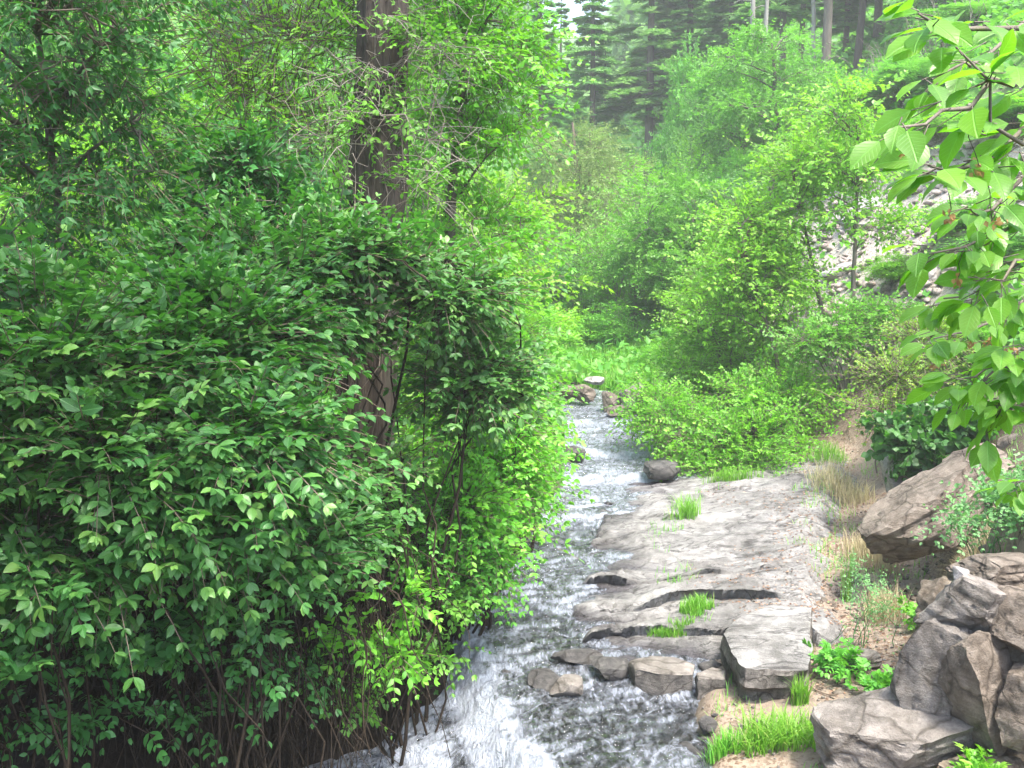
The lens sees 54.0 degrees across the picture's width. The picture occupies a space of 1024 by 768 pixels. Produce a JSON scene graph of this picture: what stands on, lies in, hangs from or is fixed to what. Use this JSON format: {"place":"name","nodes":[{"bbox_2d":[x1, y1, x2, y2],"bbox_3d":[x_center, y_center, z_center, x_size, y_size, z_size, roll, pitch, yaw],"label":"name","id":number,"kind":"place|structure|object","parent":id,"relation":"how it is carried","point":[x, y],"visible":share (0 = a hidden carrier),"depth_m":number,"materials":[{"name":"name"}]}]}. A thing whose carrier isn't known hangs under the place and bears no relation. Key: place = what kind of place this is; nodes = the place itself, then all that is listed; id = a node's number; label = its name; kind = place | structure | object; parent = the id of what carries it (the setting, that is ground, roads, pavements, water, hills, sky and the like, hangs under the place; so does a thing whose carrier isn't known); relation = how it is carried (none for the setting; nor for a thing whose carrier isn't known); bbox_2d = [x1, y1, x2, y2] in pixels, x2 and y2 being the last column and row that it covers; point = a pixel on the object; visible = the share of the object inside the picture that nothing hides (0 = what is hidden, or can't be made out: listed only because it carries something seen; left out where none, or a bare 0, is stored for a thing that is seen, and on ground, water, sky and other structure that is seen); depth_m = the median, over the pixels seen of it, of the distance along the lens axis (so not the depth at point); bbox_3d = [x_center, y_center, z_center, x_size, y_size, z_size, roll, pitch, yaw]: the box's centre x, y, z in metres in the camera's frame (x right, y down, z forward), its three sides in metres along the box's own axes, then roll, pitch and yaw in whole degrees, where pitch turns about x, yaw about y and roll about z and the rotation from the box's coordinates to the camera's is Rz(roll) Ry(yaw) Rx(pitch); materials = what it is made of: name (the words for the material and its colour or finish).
{"place":"outdoors","nodes":[
{"label":"outdoors","id":0,"kind":"place"},
{"bbox_2d":[306,383,711,767],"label":"water","id":1,"kind":"structure","parent":0,"point":[479,725],"depth_m":7.16,"materials":[{"name":"grey liquid"}]},
{"bbox_2d":[550,674,582,699],"bbox_3d":[0.381,2.127,7.033,0.238,0.176,0.211,0,7,0],"label":"stone","id":2,"kind":"object","parent":1,"relation":"in","point":[566,686],"visible":1,"depth_m":6.97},
{"bbox_2d":[590,656,628,680],"bbox_3d":[0.728,2.057,7.291,0.317,0.159,0.257,-2,7,-12],"label":"stone","id":3,"kind":"object","parent":1,"relation":"in","point":[612,668],"visible":0.98,"depth_m":7.21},
{"bbox_2d":[643,460,680,479],"bbox_3d":[1.875,1.065,12.660,0.476,0.200,0.514,2,8,16],"label":"boulder","id":4,"kind":"object","parent":1,"relation":"in","point":[659,469],"visible":0.99,"depth_m":12.45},
{"bbox_2d":[0,0,1023,767],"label":"ground","id":5,"kind":"structure","parent":0,"point":[708,706],"depth_m":7.55,"materials":[{"name":"soil"}]},
{"bbox_2d":[0,0,155,163],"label":"shrub","id":6,"kind":"object","parent":5,"relation":"on","point":[17,54],"visible":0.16,"depth_m":20.69,"materials":[{"name":"green plant"}]},
{"bbox_2d":[0,528,173,767],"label":"shrub","id":7,"kind":"object","parent":5,"relation":"on","point":[18,666],"visible":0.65,"depth_m":3.96,"materials":[{"name":"green plant"}]},
{"bbox_2d":[0,67,265,312],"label":"boxelder tree","id":8,"kind":"object","parent":5,"relation":"on","point":[3,203],"visible":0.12,"depth_m":10.08,"materials":[{"name":"green plant"}]},
{"bbox_2d":[0,0,291,593],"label":"boxelder tree","id":9,"kind":"object","parent":5,"relation":"on","point":[52,93],"visible":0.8,"depth_m":6.54,"materials":[{"name":"green plant"}]},
{"bbox_2d":[60,0,235,158],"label":"broadleaf tree","id":10,"kind":"object","parent":5,"relation":"on","point":[191,77],"visible":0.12,"depth_m":22.97,"materials":[{"name":"green plant"}]},
{"bbox_2d":[0,216,297,767],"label":"dogwood shrub","id":11,"kind":"object","parent":5,"relation":"on","point":[50,423],"visible":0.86,"depth_m":4.08,"materials":[{"name":"green plant"}]},
{"bbox_2d":[0,588,355,767],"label":"dogwood shrub","id":12,"kind":"object","parent":5,"relation":"on","point":[81,725],"visible":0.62,"depth_m":4.76,"materials":[{"name":"green plant"}]},
{"bbox_2d":[61,568,346,767],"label":"shrub","id":13,"kind":"object","parent":5,"relation":"on","point":[142,655],"visible":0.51,"depth_m":4.81,"materials":[{"name":"green plant"}]},
{"bbox_2d":[0,227,423,767],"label":"dogwood shrub","id":14,"kind":"object","parent":5,"relation":"on","point":[269,425],"visible":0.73,"depth_m":4.51,"materials":[{"name":"green plant"}]},
{"bbox_2d":[0,472,471,767],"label":"dead twigs","id":15,"kind":"object","parent":5,"relation":"on","point":[319,618],"visible":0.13,"depth_m":5.65,"materials":[{"name":"brown plant"}]},
{"bbox_2d":[179,0,310,122],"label":"fir tree","id":16,"kind":"object","parent":5,"relation":"on","point":[217,35],"visible":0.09,"depth_m":32.60,"materials":[{"name":"green plant"}]},
{"bbox_2d":[75,164,432,767],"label":"dogwood shrub","id":17,"kind":"object","parent":5,"relation":"on","point":[163,241],"visible":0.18,"depth_m":5.77,"materials":[{"name":"green plant"}]},
{"bbox_2d":[117,91,400,262],"bbox_3d":[-1.906,-0.183,7.255,1.502,3.667,1.777,-7,10,-45],"label":"shrub","id":18,"kind":"object","parent":5,"relation":"on","point":[277,178],"visible":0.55,"depth_m":6.88,"materials":[{"name":"green plant"}]},
{"bbox_2d":[67,0,466,382],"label":"shrub","id":19,"kind":"object","parent":5,"relation":"on","point":[244,91],"visible":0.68,"depth_m":7.77,"materials":[{"name":"green plant"}]},
{"bbox_2d":[209,22,354,225],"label":"broadleaf tree","id":20,"kind":"object","parent":5,"relation":"on","point":[302,90],"visible":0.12,"depth_m":22.88,"materials":[{"name":"green plant"}]},
{"bbox_2d":[202,430,425,673],"bbox_3d":[-1.268,1.094,5.623,1.517,1.766,1.722,0,7,0],"label":"dogwood shrub","id":21,"kind":"object","parent":5,"relation":"on","point":[357,530],"visible":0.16,"depth_m":5.47,"materials":[{"name":"green plant"}]},
{"bbox_2d":[233,567,455,703],"bbox_3d":[-1.157,1.621,5.997,1.600,1.075,0.820,1,7,9],"label":"sapling","id":22,"kind":"object","parent":5,"relation":"on","point":[411,589],"visible":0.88,"depth_m":5.90,"materials":[{"name":"green plant"}]},
{"bbox_2d":[233,0,512,612],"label":"climbing shrub","id":23,"kind":"object","parent":5,"relation":"on","point":[391,21],"visible":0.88,"depth_m":7.01,"materials":[{"name":"green plant"}]},
{"bbox_2d":[282,559,496,739],"bbox_3d":[-0.893,1.708,6.752,1.652,1.134,1.494,-3,8,-25],"label":"streamside shrub","id":24,"kind":"object","parent":5,"relation":"on","point":[457,593],"visible":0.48,"depth_m":6.72,"materials":[{"name":"green plant"}]},
{"bbox_2d":[262,0,522,601],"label":"fir tree","id":25,"kind":"object","parent":5,"relation":"on","point":[368,48],"visible":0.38,"depth_m":7.25,"materials":[{"name":"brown plant"}]},
{"bbox_2d":[323,68,476,264],"bbox_3d":[-2.056,-3.240,18.715,2.944,6.099,2.921,-5,9,-36],"label":"broadleaf tree","id":26,"kind":"object","parent":5,"relation":"on","point":[431,152],"visible":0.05,"depth_m":18.44,"materials":[{"name":"green plant"}]},
{"bbox_2d":[234,191,571,765],"bbox_3d":[-0.623,0.765,6.487,2.111,3.918,1.575,-3,8,-22],"label":"dogwood shrub","id":27,"kind":"object","parent":5,"relation":"on","point":[486,376],"visible":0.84,"depth_m":6.34,"materials":[{"name":"green plant"}]},
{"bbox_2d":[291,0,605,511],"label":"alder tree","id":28,"kind":"object","parent":5,"relation":"on","point":[523,56],"visible":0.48,"depth_m":8.51,"materials":[{"name":"green plant"}]},
{"bbox_2d":[364,464,547,631],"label":"streamside shrub","id":29,"kind":"object","parent":5,"relation":"on","point":[480,589],"visible":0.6,"depth_m":6.98,"materials":[{"name":"green plant"}]},
{"bbox_2d":[329,160,614,460],"bbox_3d":[-0.561,-0.671,10.828,2.816,3.578,3.462,7,10,44],"label":"alder tree","id":30,"kind":"object","parent":5,"relation":"on","point":[557,192],"visible":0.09,"depth_m":10.69,"materials":[{"name":"green plant"}]},
{"bbox_2d":[384,329,594,649],"bbox_3d":[-0.217,0.839,7.888,1.740,2.617,2.770,0,7,0],"label":"streamside shrub","id":31,"kind":"object","parent":5,"relation":"on","point":[492,482],"visible":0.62,"depth_m":7.45,"materials":[{"name":"green plant"}]},
{"bbox_2d":[397,309,586,566],"bbox_3d":[-0.247,0.393,9.690,1.991,2.732,2.220,0,7,0],"label":"streamside shrub","id":32,"kind":"object","parent":5,"relation":"on","point":[552,352],"visible":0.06,"depth_m":9.47,"materials":[{"name":"green plant"}]},
{"bbox_2d":[0,0,1023,492],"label":"undergrowth","id":33,"kind":"object","parent":5,"relation":"on","point":[898,22],"visible":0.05,"depth_m":24.34,"materials":[{"name":"green plant"}]},
{"bbox_2d":[255,0,800,132],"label":"woods","id":34,"kind":"object","parent":5,"relation":"on","point":[622,11],"visible":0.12,"depth_m":72.92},
{"bbox_2d":[502,0,585,230],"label":"fir tree","id":35,"kind":"object","parent":5,"relation":"on","point":[555,121],"visible":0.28,"depth_m":40.66,"materials":[{"name":"green plant"}]},
{"bbox_2d":[501,294,600,352],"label":"shrub","id":36,"kind":"object","parent":5,"relation":"on","point":[563,338],"visible":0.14,"depth_m":18.80,"materials":[{"name":"green plant"}]},
{"bbox_2d":[527,0,587,198],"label":"fir tree","id":37,"kind":"object","parent":5,"relation":"on","point":[565,24],"visible":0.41,"depth_m":46.31,"materials":[{"name":"green plant"}]},
{"bbox_2d":[403,382,721,767],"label":"stream pebbles","id":38,"kind":"object","parent":5,"relation":"on","point":[707,724],"visible":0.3,"depth_m":8.09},
{"bbox_2d":[492,108,674,309],"bbox_3d":[2.182,-5.209,30.606,5.966,6.046,5.818,6,9,39],"label":"willow tree","id":39,"kind":"object","parent":5,"relation":"on","point":[582,171],"visible":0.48,"depth_m":29.91,"materials":[{"name":"green plant"}]},
{"bbox_2d":[545,252,642,320],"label":"shrub","id":40,"kind":"object","parent":5,"relation":"on","point":[601,296],"visible":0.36,"depth_m":27.06,"materials":[{"name":"green plant"}]},
{"bbox_2d":[547,0,641,208],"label":"fir tree","id":41,"kind":"object","parent":5,"relation":"on","point":[588,24],"visible":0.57,"depth_m":42.50,"materials":[{"name":"green plant"}]},
{"bbox_2d":[568,164,650,317],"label":"shrub","id":42,"kind":"object","parent":5,"relation":"on","point":[585,226],"visible":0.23,"depth_m":27.02,"materials":[{"name":"green plant"}]},
{"bbox_2d":[573,297,662,345],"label":"shrub","id":43,"kind":"object","parent":5,"relation":"on","point":[615,329],"visible":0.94,"depth_m":23.35,"materials":[{"name":"green plant"}]},
{"bbox_2d":[524,273,724,397],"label":"meadow grass","id":44,"kind":"structure","parent":5,"relation":"on","point":[611,373],"depth_m":21.45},
{"bbox_2d":[550,150,700,328],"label":"shrub","id":45,"kind":"object","parent":5,"relation":"on","point":[601,264],"visible":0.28,"depth_m":25.11,"materials":[{"name":"green plant"}]},
{"bbox_2d":[608,284,671,328],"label":"shrub","id":46,"kind":"object","parent":5,"relation":"on","point":[642,302],"visible":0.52,"depth_m":25.16,"materials":[{"name":"green plant"}]},
{"bbox_2d":[587,0,700,209],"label":"fir tree","id":47,"kind":"object","parent":5,"relation":"on","point":[622,81],"visible":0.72,"depth_m":42.29,"materials":[{"name":"green plant"}]},
{"bbox_2d":[628,656,694,703],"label":"stone block","id":48,"kind":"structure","parent":5,"relation":"on","point":[656,675],"depth_m":7.04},
{"bbox_2d":[579,152,753,327],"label":"shrub","id":49,"kind":"object","parent":5,"relation":"on","point":[667,229],"visible":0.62,"depth_m":22.92,"materials":[{"name":"green plant"}]},
{"bbox_2d":[640,126,715,259],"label":"shrub","id":50,"kind":"object","parent":5,"relation":"on","point":[693,156],"visible":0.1,"depth_m":27.79,"materials":[{"name":"green plant"}]},
{"bbox_2d":[630,0,728,111],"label":"fir tree","id":51,"kind":"object","parent":5,"relation":"on","point":[689,18],"visible":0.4,"depth_m":42.09,"materials":[{"name":"green plant"}]},
{"bbox_2d":[640,326,732,378],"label":"shrub","id":52,"kind":"object","parent":5,"relation":"on","point":[659,356],"visible":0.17,"depth_m":18.52,"materials":[{"name":"green plant"}]},
{"bbox_2d":[642,29,733,205],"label":"shrub","id":53,"kind":"object","parent":5,"relation":"on","point":[678,81],"visible":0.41,"depth_m":33.77,"materials":[{"name":"green plant"}]},
{"bbox_2d":[663,85,739,194],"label":"broadleaf tree","id":54,"kind":"object","parent":5,"relation":"on","point":[678,136],"visible":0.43,"depth_m":30.11,"materials":[{"name":"green plant"}]},
{"bbox_2d":[695,667,726,702],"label":"stone block","id":55,"kind":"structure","parent":5,"relation":"on","point":[709,680],"depth_m":6.90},
{"bbox_2d":[563,452,864,697],"bbox_3d":[2.198,1.571,10.182,3.363,0.878,6.560,1,7,10],"label":"rock shelf","id":56,"kind":"object","parent":5,"relation":"on","point":[634,602],"visible":0.74,"depth_m":9.31,"materials":[{"name":"stone"}]},
{"bbox_2d":[693,722,745,767],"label":"grass tuft","id":57,"kind":"object","parent":5,"relation":"on","point":[717,751],"visible":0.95,"depth_m":6.05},
{"bbox_2d":[669,0,777,153],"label":"fir tree","id":58,"kind":"object","parent":5,"relation":"on","point":[720,8],"visible":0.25,"depth_m":40.40,"materials":[{"name":"green plant"}]},
{"bbox_2d":[601,353,859,482],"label":"willow shrub","id":59,"kind":"object","parent":5,"relation":"on","point":[761,415],"visible":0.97,"depth_m":13.22,"materials":[{"name":"green plant"}]},
{"bbox_2d":[670,18,791,170],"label":"broadleaf tree","id":60,"kind":"object","parent":5,"relation":"on","point":[755,139],"visible":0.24,"depth_m":29.92,"materials":[{"name":"green plant"}]},
{"bbox_2d":[696,138,771,201],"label":"shrub","id":61,"kind":"object","parent":5,"relation":"on","point":[733,160],"visible":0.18,"depth_m":26.36,"materials":[{"name":"green plant"}]},
{"bbox_2d":[625,236,848,410],"bbox_3d":[3.663,-1.007,16.669,3.870,2.997,3.239,-4,8,-26],"label":"willow shrub","id":62,"kind":"object","parent":5,"relation":"on","point":[716,356],"visible":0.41,"depth_m":16.27,"materials":[{"name":"green plant"}]},
{"bbox_2d":[652,172,858,394],"bbox_3d":[3.536,-1.222,14.739,2.838,3.708,2.540,0,7,0],"label":"maple tree","id":63,"kind":"object","parent":5,"relation":"on","point":[760,296],"visible":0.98,"depth_m":14.40,"materials":[{"name":"green plant"}]},
{"bbox_2d":[719,605,812,703],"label":"stone block","id":64,"kind":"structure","parent":5,"relation":"on","point":[765,652],"depth_m":6.91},
{"bbox_2d":[675,10,860,195],"bbox_3d":[6.700,-7.232,26.903,4.872,5.013,4.494,0,7,0],"label":"broadleaf tree","id":65,"kind":"object","parent":5,"relation":"on","point":[745,103],"visible":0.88,"depth_m":26.36,"materials":[{"name":"green plant"}]},
{"bbox_2d":[720,700,816,758],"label":"grass tuft","id":66,"kind":"object","parent":5,"relation":"on","point":[784,731],"visible":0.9,"depth_m":6.03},
{"bbox_2d":[728,0,820,115],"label":"fir tree","id":67,"kind":"object","parent":5,"relation":"on","point":[777,10],"visible":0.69,"depth_m":36.43,"materials":[{"name":"green plant"}]},
{"bbox_2d":[709,336,843,413],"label":"shrub","id":68,"kind":"object","parent":5,"relation":"on","point":[813,374],"visible":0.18,"depth_m":14.61,"materials":[{"name":"green plant"}]},
{"bbox_2d":[682,109,883,360],"bbox_3d":[4.187,-2.183,14.948,2.991,3.780,2.472,-5,9,-36],"label":"maple tree","id":69,"kind":"object","parent":5,"relation":"on","point":[781,151],"visible":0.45,"depth_m":14.69,"materials":[{"name":"green plant"}]},
{"bbox_2d":[808,0,848,105],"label":"fir tree","id":70,"kind":"object","parent":5,"relation":"on","point":[826,36],"visible":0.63,"depth_m":32.70,"materials":[{"name":"grey plant"}]},
{"bbox_2d":[646,352,1023,767],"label":"sparse grass","id":71,"kind":"structure","parent":5,"relation":"on","point":[802,541],"depth_m":9.36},
{"bbox_2d":[739,59,937,362],"bbox_3d":[4.685,-2.434,14.358,2.767,4.279,2.526,0,7,0],"label":"maple tree","id":72,"kind":"object","parent":5,"relation":"on","point":[838,152],"visible":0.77,"depth_m":14.09,"materials":[{"name":"green plant"}]},
{"bbox_2d":[799,453,877,509],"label":"grass tuft","id":73,"kind":"object","parent":5,"relation":"on","point":[841,486],"visible":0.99,"depth_m":10.89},
{"bbox_2d":[802,637,875,683],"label":"herb","id":74,"kind":"object","parent":5,"relation":"on","point":[830,656],"visible":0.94,"depth_m":6.76,"materials":[{"name":"green plant"}]},
{"bbox_2d":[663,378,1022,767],"bbox_3d":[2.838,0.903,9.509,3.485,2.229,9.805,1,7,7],"label":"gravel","id":75,"kind":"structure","parent":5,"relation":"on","point":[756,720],"depth_m":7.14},
{"bbox_2d":[756,285,933,405],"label":"shrub","id":76,"kind":"object","parent":5,"relation":"on","point":[828,336],"visible":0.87,"depth_m":13.49,"materials":[{"name":"green plant"}]},
{"bbox_2d":[805,0,885,52],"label":"fir tree","id":77,"kind":"object","parent":5,"relation":"on","point":[847,24],"visible":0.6,"depth_m":38.45,"materials":[{"name":"green plant"}]},
{"bbox_2d":[688,390,1021,765],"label":"leaf litter","id":78,"kind":"object","parent":5,"relation":"on","point":[828,613],"visible":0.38,"depth_m":8.81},
{"bbox_2d":[814,539,917,654],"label":"herb","id":79,"kind":"object","parent":5,"relation":"on","point":[865,600],"visible":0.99,"depth_m":7.13,"materials":[{"name":"green plant"}]},
{"bbox_2d":[844,656,893,691],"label":"herb","id":80,"kind":"object","parent":5,"relation":"on","point":[880,679],"visible":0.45,"depth_m":6.33,"materials":[{"name":"green plant"}]},
{"bbox_2d":[840,525,903,577],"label":"grass tuft","id":81,"kind":"object","parent":5,"relation":"on","point":[877,558],"visible":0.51,"depth_m":9.05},
{"bbox_2d":[856,250,913,285],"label":"shrub","id":82,"kind":"object","parent":5,"relation":"on","point":[897,268],"visible":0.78,"depth_m":15.30,"materials":[{"name":"green plant"}]},
{"bbox_2d":[857,576,914,626],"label":"grass tuft","id":83,"kind":"object","parent":5,"relation":"on","point":[895,602],"visible":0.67,"depth_m":7.86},
{"bbox_2d":[810,686,974,767],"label":"boulder","id":84,"kind":"object","parent":5,"relation":"on","point":[880,728],"visible":0.84,"depth_m":5.48,"materials":[{"name":"stone"}]},
{"bbox_2d":[890,618,973,715],"bbox_3d":[2.380,1.618,5.688,0.424,0.710,0.477,4,8,29],"label":"boulder","id":85,"kind":"object","parent":84,"relation":"on","point":[914,685],"visible":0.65,"depth_m":5.51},
{"bbox_2d":[761,88,1023,385],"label":"scree","id":86,"kind":"structure","parent":5,"relation":"on","point":[932,287],"depth_m":16.61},
{"bbox_2d":[850,53,936,105],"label":"shrub","id":87,"kind":"object","parent":5,"relation":"on","point":[897,86],"visible":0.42,"depth_m":23.02,"materials":[{"name":"green plant"}]},
{"bbox_2d":[879,451,921,491],"bbox_3d":[3.851,0.777,9.789,0.533,0.748,0.619,0,7,0],"label":"boulder","id":88,"kind":"object","parent":5,"relation":"on","point":[886,463],"visible":0.16,"depth_m":9.65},
{"bbox_2d":[811,296,1006,472],"bbox_3d":[4.261,0.026,10.984,1.568,1.972,2.546,7,10,42],"label":"shrub","id":89,"kind":"object","parent":5,"relation":"on","point":[896,366],"visible":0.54,"depth_m":10.80,"materials":[{"name":"green plant"}]},
{"bbox_2d":[810,509,1020,701],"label":"bank stones","id":90,"kind":"object","parent":5,"relation":"on","point":[925,568],"visible":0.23,"depth_m":7.96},
{"bbox_2d":[857,454,988,564],"bbox_3d":[3.406,1.064,8.252,1.075,0.925,0.829,2,8,18],"label":"boulder","id":91,"kind":"object","parent":5,"relation":"on","point":[893,518],"visible":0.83,"depth_m":8.08,"materials":[{"name":"stone"}]},
{"bbox_2d":[855,391,998,483],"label":"shrub","id":92,"kind":"object","parent":5,"relation":"on","point":[915,444],"visible":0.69,"depth_m":9.34,"materials":[{"name":"green plant"}]},
{"bbox_2d":[913,576,951,627],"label":"boulder","id":93,"kind":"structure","parent":5,"relation":"on","point":[928,591],"depth_m":6.25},
{"bbox_2d":[850,0,1023,515],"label":"cottonwood tree","id":94,"kind":"object","parent":5,"relation":"on","point":[976,260],"visible":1,"depth_m":2.04,"materials":[{"name":"green plant"}]},
{"bbox_2d":[904,0,1005,31],"bbox_3d":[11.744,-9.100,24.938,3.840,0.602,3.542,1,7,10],"label":"broadleaf tree","id":95,"kind":"object","parent":5,"relation":"on","point":[951,6],"visible":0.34,"depth_m":24.63,"materials":[{"name":"green plant"}]},
{"bbox_2d":[910,449,1023,561],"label":"herb","id":96,"kind":"object","parent":5,"relation":"on","point":[1011,525],"visible":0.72,"depth_m":6.30,"materials":[{"name":"green plant"}]},
{"bbox_2d":[937,88,1023,128],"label":"shrub","id":97,"kind":"object","parent":5,"relation":"on","point":[1013,110],"visible":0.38,"depth_m":16.35,"materials":[{"name":"green plant"}]},
{"bbox_2d":[937,751,1023,767],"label":"earth bank","id":98,"kind":"structure","parent":5,"relation":"on","point":[1015,762],"depth_m":5.29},
{"bbox_2d":[946,742,1010,767],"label":"herb","id":99,"kind":"object","parent":98,"relation":"on","point":[972,761],"visible":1,"depth_m":5.24,"materials":[{"name":"green plant"}]},
{"bbox_2d":[985,584,1023,761],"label":"earth bank","id":100,"kind":"structure","parent":5,"relation":"on","point":[1016,655],"depth_m":5.41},
{"bbox_2d":[914,574,1006,631],"bbox_3d":[2.516,1.246,5.548,0.312,0.404,0.447,-5,9,-37],"label":"boulder","id":101,"kind":"object","parent":100,"relation":"on","point":[971,602],"visible":0.71,"depth_m":5.44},
{"bbox_2d":[938,630,1012,756],"bbox_3d":[2.528,1.647,5.440,0.396,0.671,0.351,-2,8,-17],"label":"boulder","id":102,"kind":"object","parent":100,"relation":"on","point":[976,666],"visible":0.69,"depth_m":5.32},
{"bbox_2d":[945,552,1023,585],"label":"boulder","id":103,"kind":"object","parent":100,"relation":"on","point":[1004,568],"visible":0.7,"depth_m":5.63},
{"bbox_2d":[988,584,1023,651],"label":"boulder","id":104,"kind":"object","parent":100,"relation":"on","point":[1007,626],"visible":0.68,"depth_m":5.32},
{"bbox_2d":[995,661,1023,751],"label":"boulder","id":105,"kind":"object","parent":100,"relation":"on","point":[1009,715],"visible":1,"depth_m":5.19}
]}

